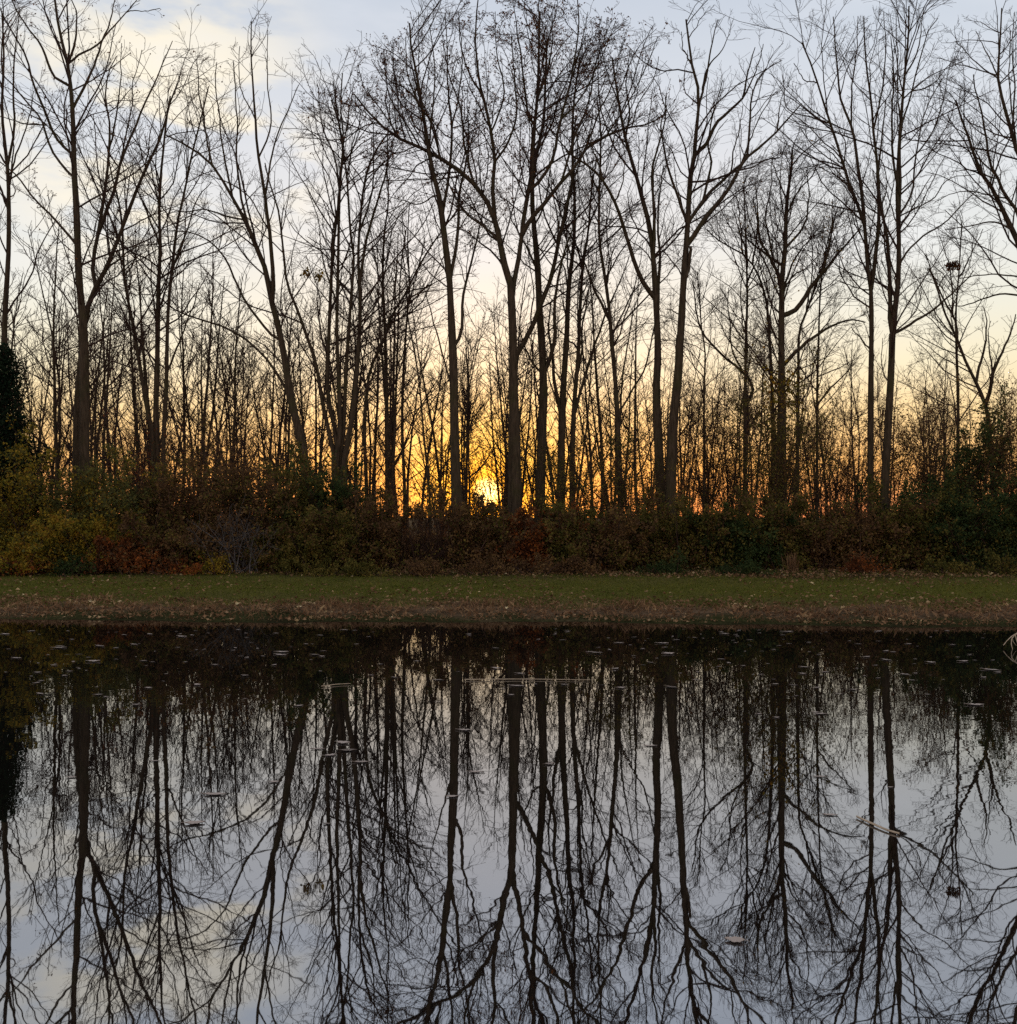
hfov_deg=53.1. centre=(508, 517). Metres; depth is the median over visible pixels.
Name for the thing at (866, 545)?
shrub
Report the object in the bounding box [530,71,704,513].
bare tree
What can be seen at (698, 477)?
sapling
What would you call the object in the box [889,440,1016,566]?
evergreen shrub
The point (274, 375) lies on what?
bare tree
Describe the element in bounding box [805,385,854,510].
bare tree
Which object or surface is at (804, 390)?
bare tree
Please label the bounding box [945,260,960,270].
leaf nest
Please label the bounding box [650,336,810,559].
sapling
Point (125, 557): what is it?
shrub
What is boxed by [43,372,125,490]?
bare tree
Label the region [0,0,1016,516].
sky
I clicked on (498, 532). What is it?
shrub
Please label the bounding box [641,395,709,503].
bare tree
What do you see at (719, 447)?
bare tree
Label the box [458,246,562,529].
bare tree
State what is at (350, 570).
weed clump
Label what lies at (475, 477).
sapling
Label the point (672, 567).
weed clump
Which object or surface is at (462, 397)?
bare tree
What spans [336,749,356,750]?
floating leaf
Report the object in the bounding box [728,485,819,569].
shrub
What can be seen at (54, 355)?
bare tree
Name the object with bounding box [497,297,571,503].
bare tree
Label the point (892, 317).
bare tree
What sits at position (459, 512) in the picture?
shrub
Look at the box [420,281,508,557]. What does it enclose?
bare tree
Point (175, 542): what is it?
shrub
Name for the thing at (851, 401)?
bare tree
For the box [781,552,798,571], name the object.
grass tuft
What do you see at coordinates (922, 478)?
sapling
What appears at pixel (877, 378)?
bare tree
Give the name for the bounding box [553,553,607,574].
weed clump
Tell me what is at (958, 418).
bare tree
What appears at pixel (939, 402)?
bare tree
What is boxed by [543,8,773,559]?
bare tree
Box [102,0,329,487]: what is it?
bare tree
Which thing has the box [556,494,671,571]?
shrub
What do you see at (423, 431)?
bare tree
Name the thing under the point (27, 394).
bare tree
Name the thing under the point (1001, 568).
weed clump
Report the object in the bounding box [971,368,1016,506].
bare tree
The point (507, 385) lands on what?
bare tree
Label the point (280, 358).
bare tree
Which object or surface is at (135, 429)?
bare tree
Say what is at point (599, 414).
bare tree
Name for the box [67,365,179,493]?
bare tree
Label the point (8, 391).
evergreen tree
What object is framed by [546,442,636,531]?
sapling
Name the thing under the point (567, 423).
bare tree
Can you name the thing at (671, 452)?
bare tree
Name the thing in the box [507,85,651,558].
bare tree
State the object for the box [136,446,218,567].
shrub
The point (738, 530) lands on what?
shrub
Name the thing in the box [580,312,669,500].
bare tree
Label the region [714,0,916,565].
bare tree
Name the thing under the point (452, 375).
bare tree
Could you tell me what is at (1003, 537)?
shrub
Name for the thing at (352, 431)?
bare tree
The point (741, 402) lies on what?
bare tree
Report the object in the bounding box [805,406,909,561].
sapling
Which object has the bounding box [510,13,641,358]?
bare tree
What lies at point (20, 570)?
weed clump
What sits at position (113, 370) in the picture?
bare tree
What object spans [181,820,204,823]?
floating leaf
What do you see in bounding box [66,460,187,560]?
shrub
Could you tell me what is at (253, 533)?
shrub
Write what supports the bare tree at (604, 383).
on the ground at (742, 619)
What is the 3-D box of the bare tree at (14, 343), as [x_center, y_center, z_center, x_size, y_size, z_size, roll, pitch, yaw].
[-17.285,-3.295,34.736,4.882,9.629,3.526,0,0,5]
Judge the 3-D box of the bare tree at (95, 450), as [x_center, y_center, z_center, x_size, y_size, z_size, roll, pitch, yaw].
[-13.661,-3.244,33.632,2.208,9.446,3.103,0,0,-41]
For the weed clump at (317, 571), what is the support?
on the ground at (742, 619)
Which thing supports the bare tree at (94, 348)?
on the ground at (742, 619)
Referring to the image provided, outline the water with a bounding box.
[0,618,1016,1023]
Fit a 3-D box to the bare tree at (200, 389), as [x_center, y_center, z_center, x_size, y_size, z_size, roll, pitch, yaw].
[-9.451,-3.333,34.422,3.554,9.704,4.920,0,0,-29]
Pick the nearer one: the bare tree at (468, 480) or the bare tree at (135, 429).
the bare tree at (135, 429)
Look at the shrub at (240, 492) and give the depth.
26.41 m
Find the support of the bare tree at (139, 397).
on the ground at (742, 619)
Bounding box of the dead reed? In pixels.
[1003,633,1016,648]
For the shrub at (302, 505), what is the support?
on the ground at (742, 619)
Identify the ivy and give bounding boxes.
[916,383,1016,562]
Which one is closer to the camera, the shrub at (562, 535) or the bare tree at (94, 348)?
the shrub at (562, 535)
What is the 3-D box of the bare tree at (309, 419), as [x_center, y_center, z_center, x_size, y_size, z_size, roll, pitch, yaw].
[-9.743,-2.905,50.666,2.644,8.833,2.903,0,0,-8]
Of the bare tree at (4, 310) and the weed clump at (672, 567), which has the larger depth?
the bare tree at (4, 310)
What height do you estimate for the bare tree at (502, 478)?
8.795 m
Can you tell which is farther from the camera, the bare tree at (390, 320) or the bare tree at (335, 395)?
the bare tree at (335, 395)
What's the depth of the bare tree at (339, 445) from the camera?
28.92 m
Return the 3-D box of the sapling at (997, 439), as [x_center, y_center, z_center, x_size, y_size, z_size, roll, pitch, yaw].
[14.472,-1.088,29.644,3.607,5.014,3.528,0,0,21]
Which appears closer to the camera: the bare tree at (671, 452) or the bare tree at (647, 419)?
the bare tree at (671, 452)
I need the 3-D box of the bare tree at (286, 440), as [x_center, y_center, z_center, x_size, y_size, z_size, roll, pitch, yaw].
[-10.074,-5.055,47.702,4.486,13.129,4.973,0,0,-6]
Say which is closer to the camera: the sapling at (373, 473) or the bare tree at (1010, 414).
the sapling at (373, 473)
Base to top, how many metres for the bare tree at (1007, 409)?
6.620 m
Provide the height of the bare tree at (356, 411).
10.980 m
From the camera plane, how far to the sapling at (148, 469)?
29.90 m
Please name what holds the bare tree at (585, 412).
on the ground at (742, 619)
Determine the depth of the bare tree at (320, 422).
39.02 m
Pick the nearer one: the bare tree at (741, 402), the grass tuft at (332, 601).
the grass tuft at (332, 601)
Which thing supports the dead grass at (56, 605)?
on the ground at (742, 619)
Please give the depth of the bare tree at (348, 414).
32.20 m
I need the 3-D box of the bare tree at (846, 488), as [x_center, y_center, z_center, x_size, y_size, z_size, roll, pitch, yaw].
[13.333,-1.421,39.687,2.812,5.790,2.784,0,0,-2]
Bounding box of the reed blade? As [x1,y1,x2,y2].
[856,815,899,833]
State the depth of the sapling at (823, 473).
30.77 m
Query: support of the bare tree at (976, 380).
on the ground at (742, 619)
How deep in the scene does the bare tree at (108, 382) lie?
43.59 m
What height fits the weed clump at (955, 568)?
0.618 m
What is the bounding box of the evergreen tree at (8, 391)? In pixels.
[0,336,60,551]
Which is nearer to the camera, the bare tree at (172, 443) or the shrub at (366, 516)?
the shrub at (366, 516)
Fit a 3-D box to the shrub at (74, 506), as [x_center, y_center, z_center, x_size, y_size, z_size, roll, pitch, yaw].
[-11.155,-0.276,26.960,2.974,3.418,3.528,0,0,-38]
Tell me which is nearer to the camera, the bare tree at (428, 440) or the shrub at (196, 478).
the shrub at (196, 478)
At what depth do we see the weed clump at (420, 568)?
24.59 m
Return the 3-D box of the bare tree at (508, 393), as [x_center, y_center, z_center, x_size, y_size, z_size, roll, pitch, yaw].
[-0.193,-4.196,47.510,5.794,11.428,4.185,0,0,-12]
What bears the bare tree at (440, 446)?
on the ground at (742, 619)
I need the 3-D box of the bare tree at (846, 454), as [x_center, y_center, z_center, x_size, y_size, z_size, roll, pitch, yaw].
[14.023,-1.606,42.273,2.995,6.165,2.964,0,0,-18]
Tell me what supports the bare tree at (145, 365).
on the ground at (742, 619)
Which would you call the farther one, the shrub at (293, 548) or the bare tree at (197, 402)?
the bare tree at (197, 402)
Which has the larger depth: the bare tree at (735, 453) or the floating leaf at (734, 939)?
the bare tree at (735, 453)
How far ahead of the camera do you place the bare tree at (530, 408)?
37.11 m
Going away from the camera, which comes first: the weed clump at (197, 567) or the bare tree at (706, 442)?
the weed clump at (197, 567)
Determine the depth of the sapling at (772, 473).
27.83 m
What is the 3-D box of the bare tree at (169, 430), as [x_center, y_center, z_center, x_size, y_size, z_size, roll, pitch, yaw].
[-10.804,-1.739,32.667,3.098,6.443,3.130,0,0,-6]
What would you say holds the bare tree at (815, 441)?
on the ground at (742, 619)
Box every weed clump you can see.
[0,556,50,576]
[47,554,96,576]
[146,549,203,575]
[178,551,236,575]
[271,555,340,576]
[322,554,412,576]
[383,555,445,576]
[447,552,520,575]
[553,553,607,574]
[636,545,695,574]
[711,554,782,575]
[839,551,894,573]
[919,554,976,574]
[968,545,1016,574]
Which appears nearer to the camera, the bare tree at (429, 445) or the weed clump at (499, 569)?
the weed clump at (499, 569)
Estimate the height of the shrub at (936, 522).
2.610 m
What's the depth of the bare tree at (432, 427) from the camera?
34.00 m
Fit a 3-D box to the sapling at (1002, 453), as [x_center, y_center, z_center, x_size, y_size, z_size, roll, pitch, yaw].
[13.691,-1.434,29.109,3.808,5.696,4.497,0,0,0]
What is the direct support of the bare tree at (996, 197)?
on the ground at (742, 619)
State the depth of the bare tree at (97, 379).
31.70 m
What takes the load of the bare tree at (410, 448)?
on the ground at (742, 619)
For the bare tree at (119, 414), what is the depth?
39.11 m
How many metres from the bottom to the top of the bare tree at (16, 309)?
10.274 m
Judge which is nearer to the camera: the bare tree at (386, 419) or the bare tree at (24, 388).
the bare tree at (386, 419)
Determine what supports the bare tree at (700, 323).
on the ground at (742, 619)
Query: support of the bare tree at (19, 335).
on the ground at (742, 619)
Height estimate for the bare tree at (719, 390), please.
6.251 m
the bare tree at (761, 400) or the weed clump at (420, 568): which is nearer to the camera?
the weed clump at (420, 568)
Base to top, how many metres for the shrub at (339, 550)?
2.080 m
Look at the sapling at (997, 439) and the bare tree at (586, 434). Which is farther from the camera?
the bare tree at (586, 434)
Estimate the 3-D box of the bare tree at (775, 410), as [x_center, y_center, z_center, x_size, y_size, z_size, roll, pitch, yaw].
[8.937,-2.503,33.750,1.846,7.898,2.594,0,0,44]
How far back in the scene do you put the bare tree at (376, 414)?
37.83 m
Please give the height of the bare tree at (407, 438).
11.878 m
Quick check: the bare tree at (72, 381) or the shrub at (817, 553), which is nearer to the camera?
the shrub at (817, 553)
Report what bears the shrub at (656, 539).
on the ground at (742, 619)
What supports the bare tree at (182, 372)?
on the ground at (742, 619)
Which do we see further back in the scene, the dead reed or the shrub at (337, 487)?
the shrub at (337, 487)
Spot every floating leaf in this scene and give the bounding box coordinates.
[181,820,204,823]
[203,792,225,794]
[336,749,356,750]
[725,936,749,942]
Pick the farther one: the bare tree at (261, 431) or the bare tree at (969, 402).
the bare tree at (969, 402)
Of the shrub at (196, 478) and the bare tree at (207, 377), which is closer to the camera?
the shrub at (196, 478)
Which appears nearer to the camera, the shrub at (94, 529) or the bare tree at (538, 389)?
the shrub at (94, 529)
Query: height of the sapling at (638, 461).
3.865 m
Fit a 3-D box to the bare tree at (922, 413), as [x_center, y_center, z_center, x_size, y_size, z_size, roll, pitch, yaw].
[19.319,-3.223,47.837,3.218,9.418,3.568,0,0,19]
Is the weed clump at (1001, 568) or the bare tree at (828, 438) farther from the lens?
the bare tree at (828, 438)
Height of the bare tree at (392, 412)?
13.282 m
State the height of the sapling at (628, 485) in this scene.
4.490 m
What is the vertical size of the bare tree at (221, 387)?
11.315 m
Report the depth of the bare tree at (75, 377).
47.61 m
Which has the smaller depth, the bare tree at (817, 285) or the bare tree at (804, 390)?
the bare tree at (817, 285)
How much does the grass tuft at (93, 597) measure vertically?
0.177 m
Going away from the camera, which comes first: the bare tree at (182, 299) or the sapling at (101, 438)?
the sapling at (101, 438)
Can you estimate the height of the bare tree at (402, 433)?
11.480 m
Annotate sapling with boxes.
[39,390,189,510]
[89,400,189,491]
[169,393,294,539]
[230,390,352,551]
[330,415,438,556]
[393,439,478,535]
[460,423,536,559]
[497,436,578,527]
[515,440,613,560]
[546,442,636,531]
[581,411,685,550]
[613,437,698,513]
[639,417,776,560]
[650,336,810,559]
[707,327,847,565]
[761,370,918,557]
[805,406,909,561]
[831,380,978,520]
[877,374,980,507]
[900,372,1016,564]
[945,389,1016,560]
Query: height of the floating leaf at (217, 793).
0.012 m
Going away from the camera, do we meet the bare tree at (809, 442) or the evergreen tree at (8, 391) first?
the evergreen tree at (8, 391)
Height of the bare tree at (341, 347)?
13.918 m
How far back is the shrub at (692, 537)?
25.93 m
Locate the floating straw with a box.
[464,679,582,679]
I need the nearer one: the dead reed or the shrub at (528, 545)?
the dead reed
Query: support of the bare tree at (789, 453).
on the ground at (742, 619)
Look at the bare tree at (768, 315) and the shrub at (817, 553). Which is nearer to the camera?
the shrub at (817, 553)
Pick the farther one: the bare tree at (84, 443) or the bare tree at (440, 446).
the bare tree at (440, 446)
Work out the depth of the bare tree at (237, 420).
38.12 m
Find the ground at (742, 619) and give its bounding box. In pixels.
[0,517,1016,627]
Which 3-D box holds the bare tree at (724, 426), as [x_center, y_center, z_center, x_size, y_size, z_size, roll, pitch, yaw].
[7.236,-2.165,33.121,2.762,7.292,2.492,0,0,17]
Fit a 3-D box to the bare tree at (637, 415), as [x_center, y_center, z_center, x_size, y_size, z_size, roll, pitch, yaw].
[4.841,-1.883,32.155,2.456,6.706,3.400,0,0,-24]
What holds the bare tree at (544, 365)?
on the ground at (742, 619)
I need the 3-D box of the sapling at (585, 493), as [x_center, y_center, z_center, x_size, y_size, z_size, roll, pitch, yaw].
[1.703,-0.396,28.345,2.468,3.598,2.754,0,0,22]
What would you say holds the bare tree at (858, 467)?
on the ground at (742, 619)
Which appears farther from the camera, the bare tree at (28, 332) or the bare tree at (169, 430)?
the bare tree at (28, 332)
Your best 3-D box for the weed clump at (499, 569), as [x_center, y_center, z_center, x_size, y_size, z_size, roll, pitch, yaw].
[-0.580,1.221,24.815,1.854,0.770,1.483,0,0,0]
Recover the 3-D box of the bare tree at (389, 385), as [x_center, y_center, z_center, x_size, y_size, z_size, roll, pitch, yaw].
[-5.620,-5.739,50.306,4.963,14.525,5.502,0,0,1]
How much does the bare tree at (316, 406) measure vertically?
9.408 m
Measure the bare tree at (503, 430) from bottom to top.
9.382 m
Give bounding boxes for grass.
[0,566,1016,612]
[0,594,1016,625]
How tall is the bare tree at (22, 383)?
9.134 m
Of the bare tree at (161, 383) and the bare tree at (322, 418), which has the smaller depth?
the bare tree at (161, 383)
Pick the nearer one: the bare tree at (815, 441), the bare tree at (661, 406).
the bare tree at (815, 441)
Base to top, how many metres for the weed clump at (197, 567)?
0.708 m
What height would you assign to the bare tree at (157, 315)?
14.493 m
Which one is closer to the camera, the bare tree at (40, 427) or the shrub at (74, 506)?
the shrub at (74, 506)
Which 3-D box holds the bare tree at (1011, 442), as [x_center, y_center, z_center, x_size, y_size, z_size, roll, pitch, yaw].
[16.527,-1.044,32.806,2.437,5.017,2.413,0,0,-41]
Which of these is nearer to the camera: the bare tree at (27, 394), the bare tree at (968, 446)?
the bare tree at (968, 446)
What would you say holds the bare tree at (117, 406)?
on the ground at (742, 619)
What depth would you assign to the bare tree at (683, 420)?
35.41 m
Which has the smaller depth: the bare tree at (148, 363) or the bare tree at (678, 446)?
the bare tree at (678, 446)
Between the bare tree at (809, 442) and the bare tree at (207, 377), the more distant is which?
the bare tree at (809, 442)
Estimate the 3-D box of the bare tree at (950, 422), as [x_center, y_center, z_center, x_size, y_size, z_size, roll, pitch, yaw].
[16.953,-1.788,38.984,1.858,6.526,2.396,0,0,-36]
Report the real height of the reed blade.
0.012 m
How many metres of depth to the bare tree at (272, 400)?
32.59 m
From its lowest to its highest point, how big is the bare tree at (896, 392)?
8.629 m
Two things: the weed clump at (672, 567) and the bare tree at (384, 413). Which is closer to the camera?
the weed clump at (672, 567)
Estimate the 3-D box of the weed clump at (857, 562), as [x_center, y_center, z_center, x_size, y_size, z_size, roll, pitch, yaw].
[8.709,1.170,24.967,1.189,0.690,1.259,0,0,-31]
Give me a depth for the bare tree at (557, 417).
38.01 m
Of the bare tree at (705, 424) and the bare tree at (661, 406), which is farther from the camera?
the bare tree at (705, 424)
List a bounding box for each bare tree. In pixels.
[0,0,86,432]
[0,0,212,563]
[0,181,119,497]
[0,268,71,452]
[0,281,51,423]
[0,284,76,510]
[0,301,50,411]
[0,334,60,493]
[8,336,98,495]
[10,339,68,474]
[13,352,38,489]
[14,316,109,530]
[17,4,233,489]
[20,345,126,507]
[23,294,77,494]
[26,243,146,500]
[28,276,137,488]
[36,306,137,460]
[43,55,261,490]
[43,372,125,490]
[60,243,162,502]
[61,236,161,490]
[62,329,198,517]
[64,287,143,464]
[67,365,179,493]
[84,203,197,479]
[91,314,170,485]
[92,242,187,488]
[99,327,198,471]
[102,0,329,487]
[103,307,222,515]
[115,363,224,502]
[124,258,232,493]
[137,379,197,504]
[146,323,259,491]
[148,211,250,494]
[148,257,267,497]
[164,273,272,494]
[172,249,271,553]
[186,299,255,540]
[189,31,446,496]
[193,329,268,486]
[209,381,255,550]
[213,324,277,484]
[222,345,281,495]
[224,286,307,504]
[232,307,316,518]
[238,326,326,516]
[242,269,336,466]
[243,286,346,501]
[245,253,318,549]
[259,291,357,484]
[268,368,388,494]
[272,0,695,562]
[283,298,351,475]
[291,290,425,491]
[295,372,336,470]
[298,270,379,467]
[308,323,378,492]
[310,236,412,489]
[313,359,388,486]
[317,248,418,498]
[325,140,462,516]
[338,234,463,533]
[340,180,525,495]
[340,200,444,512]
[344,255,438,492]
[349,305,413,506]
[352,206,435,513]
[360,0,508,565]
[362,201,443,536]
[377,321,462,528]
[377,327,474,521]
[380,293,485,532]
[396,355,465,518]
[396,373,493,530]
[409,397,448,490]
[411,324,499,527]
[417,302,507,504]
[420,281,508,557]
[443,303,556,503]
[445,358,492,503]
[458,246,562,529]
[459,326,539,520]
[461,269,570,527]
[469,327,566,516]
[472,5,657,525]
[472,272,534,489]
[474,303,569,496]
[476,353,547,507]
[482,345,592,525]
[495,322,604,503]
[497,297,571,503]
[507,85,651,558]
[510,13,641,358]
[518,353,627,505]
[528,372,582,472]
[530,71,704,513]
[534,301,632,509]
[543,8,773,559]
[546,268,628,549]
[546,357,608,502]
[547,213,650,553]
[549,350,626,507]
[553,310,667,510]
[566,297,653,500]
[580,249,686,507]
[580,298,636,509]
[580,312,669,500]
[590,371,652,508]
[607,350,682,512]
[619,0,807,527]
[627,362,666,508]
[628,345,694,485]
[630,145,804,514]
[636,348,730,515]
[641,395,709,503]
[650,313,723,505]
[665,374,709,529]
[666,367,749,497]
[678,360,734,512]
[680,188,824,502]
[687,386,742,519]
[689,388,732,511]
[692,125,878,547]
[693,300,788,493]
[693,340,769,507]
[705,399,766,515]
[706,381,767,495]
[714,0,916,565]
[715,308,800,506]
[725,179,911,529]
[732,318,815,491]
[735,402,823,502]
[750,325,808,500]
[754,353,820,498]
[761,373,828,482]
[769,369,854,524]
[786,323,833,507]
[787,0,997,565]
[789,351,857,537]
[791,397,856,522]
[800,384,850,525]
[800,397,837,503]
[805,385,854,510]
[806,406,890,512]
[813,407,896,515]
[818,319,899,518]
[845,426,880,512]
[853,356,922,504]
[862,349,907,502]
[874,1,1016,313]
[883,254,1016,527]
[890,202,1016,456]
[891,348,951,474]
[899,332,980,482]
[901,348,971,489]
[902,371,968,488]
[926,387,975,484]
[926,417,992,501]
[941,391,987,490]
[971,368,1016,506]
[975,411,1016,503]
[982,384,1016,504]
[988,372,1016,491]
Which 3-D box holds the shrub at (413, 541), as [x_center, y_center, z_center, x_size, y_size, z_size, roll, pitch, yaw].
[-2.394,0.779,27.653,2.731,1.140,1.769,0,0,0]
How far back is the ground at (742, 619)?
19.87 m
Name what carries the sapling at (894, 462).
on the ground at (742, 619)
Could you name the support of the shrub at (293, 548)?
on the ground at (742, 619)
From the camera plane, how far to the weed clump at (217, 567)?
25.00 m
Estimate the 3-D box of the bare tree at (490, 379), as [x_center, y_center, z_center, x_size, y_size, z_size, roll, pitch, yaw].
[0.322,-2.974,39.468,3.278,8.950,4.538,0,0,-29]
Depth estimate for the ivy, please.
27.91 m
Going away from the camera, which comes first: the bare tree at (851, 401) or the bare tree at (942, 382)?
the bare tree at (942, 382)
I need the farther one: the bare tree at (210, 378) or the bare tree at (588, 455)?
the bare tree at (210, 378)
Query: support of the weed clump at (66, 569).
on the ground at (742, 619)
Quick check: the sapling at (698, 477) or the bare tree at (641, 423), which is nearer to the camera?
the sapling at (698, 477)
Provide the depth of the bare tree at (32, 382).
32.95 m
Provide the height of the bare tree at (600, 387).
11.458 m
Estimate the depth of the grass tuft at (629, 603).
18.70 m
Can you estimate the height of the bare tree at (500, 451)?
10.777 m
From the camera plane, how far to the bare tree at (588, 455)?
38.79 m
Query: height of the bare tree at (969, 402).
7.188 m
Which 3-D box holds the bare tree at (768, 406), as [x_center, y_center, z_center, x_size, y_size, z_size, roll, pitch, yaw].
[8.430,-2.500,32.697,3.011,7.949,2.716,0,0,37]
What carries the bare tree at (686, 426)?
on the ground at (742, 619)
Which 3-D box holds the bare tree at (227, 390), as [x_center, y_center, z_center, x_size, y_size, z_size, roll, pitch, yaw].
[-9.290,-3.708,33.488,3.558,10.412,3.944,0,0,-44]
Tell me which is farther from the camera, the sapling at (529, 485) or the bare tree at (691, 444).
the bare tree at (691, 444)
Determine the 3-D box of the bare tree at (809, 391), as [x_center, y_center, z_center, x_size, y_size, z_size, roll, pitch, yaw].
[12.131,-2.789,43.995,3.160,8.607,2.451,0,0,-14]
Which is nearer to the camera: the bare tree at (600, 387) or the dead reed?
the dead reed
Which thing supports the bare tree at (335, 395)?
on the ground at (742, 619)
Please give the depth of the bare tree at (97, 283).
29.52 m
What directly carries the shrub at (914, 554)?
on the ground at (742, 619)
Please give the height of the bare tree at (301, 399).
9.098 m
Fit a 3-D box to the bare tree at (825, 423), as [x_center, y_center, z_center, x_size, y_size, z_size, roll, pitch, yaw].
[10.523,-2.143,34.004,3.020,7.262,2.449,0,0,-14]
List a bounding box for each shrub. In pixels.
[0,414,63,563]
[0,509,94,575]
[28,510,148,573]
[29,441,158,562]
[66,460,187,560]
[75,527,167,574]
[101,417,286,567]
[117,508,240,574]
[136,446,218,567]
[180,443,318,567]
[183,497,281,573]
[233,521,344,573]
[247,438,351,566]
[279,442,378,567]
[286,503,387,572]
[336,485,426,569]
[371,478,478,570]
[377,527,457,567]
[398,481,496,569]
[455,489,526,569]
[489,493,589,569]
[519,490,619,569]
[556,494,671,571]
[618,484,697,570]
[646,490,740,569]
[678,498,799,570]
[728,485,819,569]
[751,488,884,569]
[824,497,938,569]
[846,474,1001,567]
[861,474,967,571]
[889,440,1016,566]
[937,487,1016,570]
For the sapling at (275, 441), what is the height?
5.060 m
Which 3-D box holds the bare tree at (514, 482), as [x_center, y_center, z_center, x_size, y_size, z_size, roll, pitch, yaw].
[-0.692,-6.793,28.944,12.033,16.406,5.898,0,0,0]
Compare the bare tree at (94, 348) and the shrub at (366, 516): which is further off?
the bare tree at (94, 348)
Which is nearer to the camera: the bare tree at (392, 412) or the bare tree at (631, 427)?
the bare tree at (392, 412)
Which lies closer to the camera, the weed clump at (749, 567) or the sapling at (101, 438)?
the weed clump at (749, 567)
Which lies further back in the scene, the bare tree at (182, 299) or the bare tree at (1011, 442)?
the bare tree at (182, 299)
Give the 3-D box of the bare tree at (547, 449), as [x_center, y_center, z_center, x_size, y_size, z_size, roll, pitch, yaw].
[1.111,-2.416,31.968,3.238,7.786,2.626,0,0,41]
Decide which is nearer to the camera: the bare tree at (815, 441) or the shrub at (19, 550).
the shrub at (19, 550)
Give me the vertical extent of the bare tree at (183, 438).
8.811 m
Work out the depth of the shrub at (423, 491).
30.61 m
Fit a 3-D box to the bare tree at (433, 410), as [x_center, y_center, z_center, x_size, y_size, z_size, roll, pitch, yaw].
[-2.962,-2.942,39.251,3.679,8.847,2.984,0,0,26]
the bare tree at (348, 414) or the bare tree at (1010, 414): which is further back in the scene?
the bare tree at (1010, 414)
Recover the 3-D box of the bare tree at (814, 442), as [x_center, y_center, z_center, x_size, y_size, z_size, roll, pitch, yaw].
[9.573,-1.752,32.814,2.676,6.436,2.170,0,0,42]
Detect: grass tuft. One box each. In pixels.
[74,592,113,600]
[305,596,351,606]
[614,597,650,607]
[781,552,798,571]
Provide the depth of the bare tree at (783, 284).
29.30 m
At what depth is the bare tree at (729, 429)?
49.83 m
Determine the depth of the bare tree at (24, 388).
38.89 m
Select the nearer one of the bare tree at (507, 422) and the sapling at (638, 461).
the sapling at (638, 461)
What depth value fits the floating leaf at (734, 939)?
4.33 m
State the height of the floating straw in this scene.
0.010 m
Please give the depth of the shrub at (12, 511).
26.27 m
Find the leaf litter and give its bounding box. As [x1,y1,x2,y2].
[0,566,1016,625]
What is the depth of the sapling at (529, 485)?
30.77 m
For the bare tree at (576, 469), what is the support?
on the ground at (742, 619)
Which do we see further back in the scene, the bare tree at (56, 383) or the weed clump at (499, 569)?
the bare tree at (56, 383)
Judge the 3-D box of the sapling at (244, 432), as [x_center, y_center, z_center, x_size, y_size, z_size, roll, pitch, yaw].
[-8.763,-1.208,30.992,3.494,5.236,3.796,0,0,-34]
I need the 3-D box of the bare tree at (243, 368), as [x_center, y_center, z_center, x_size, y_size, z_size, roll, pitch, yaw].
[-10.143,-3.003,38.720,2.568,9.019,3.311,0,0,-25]
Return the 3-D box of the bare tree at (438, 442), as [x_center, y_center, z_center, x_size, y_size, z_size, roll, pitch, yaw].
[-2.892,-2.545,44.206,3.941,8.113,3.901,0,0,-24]
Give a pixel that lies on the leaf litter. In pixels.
(736, 574)
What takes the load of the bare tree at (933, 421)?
on the ground at (742, 619)
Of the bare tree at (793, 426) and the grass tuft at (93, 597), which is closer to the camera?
the grass tuft at (93, 597)
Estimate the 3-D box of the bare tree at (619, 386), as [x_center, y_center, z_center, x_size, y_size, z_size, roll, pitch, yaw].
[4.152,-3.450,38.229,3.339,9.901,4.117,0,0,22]
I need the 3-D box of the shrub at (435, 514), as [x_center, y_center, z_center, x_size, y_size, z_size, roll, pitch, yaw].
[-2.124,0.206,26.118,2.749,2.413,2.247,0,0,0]
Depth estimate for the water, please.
5.96 m

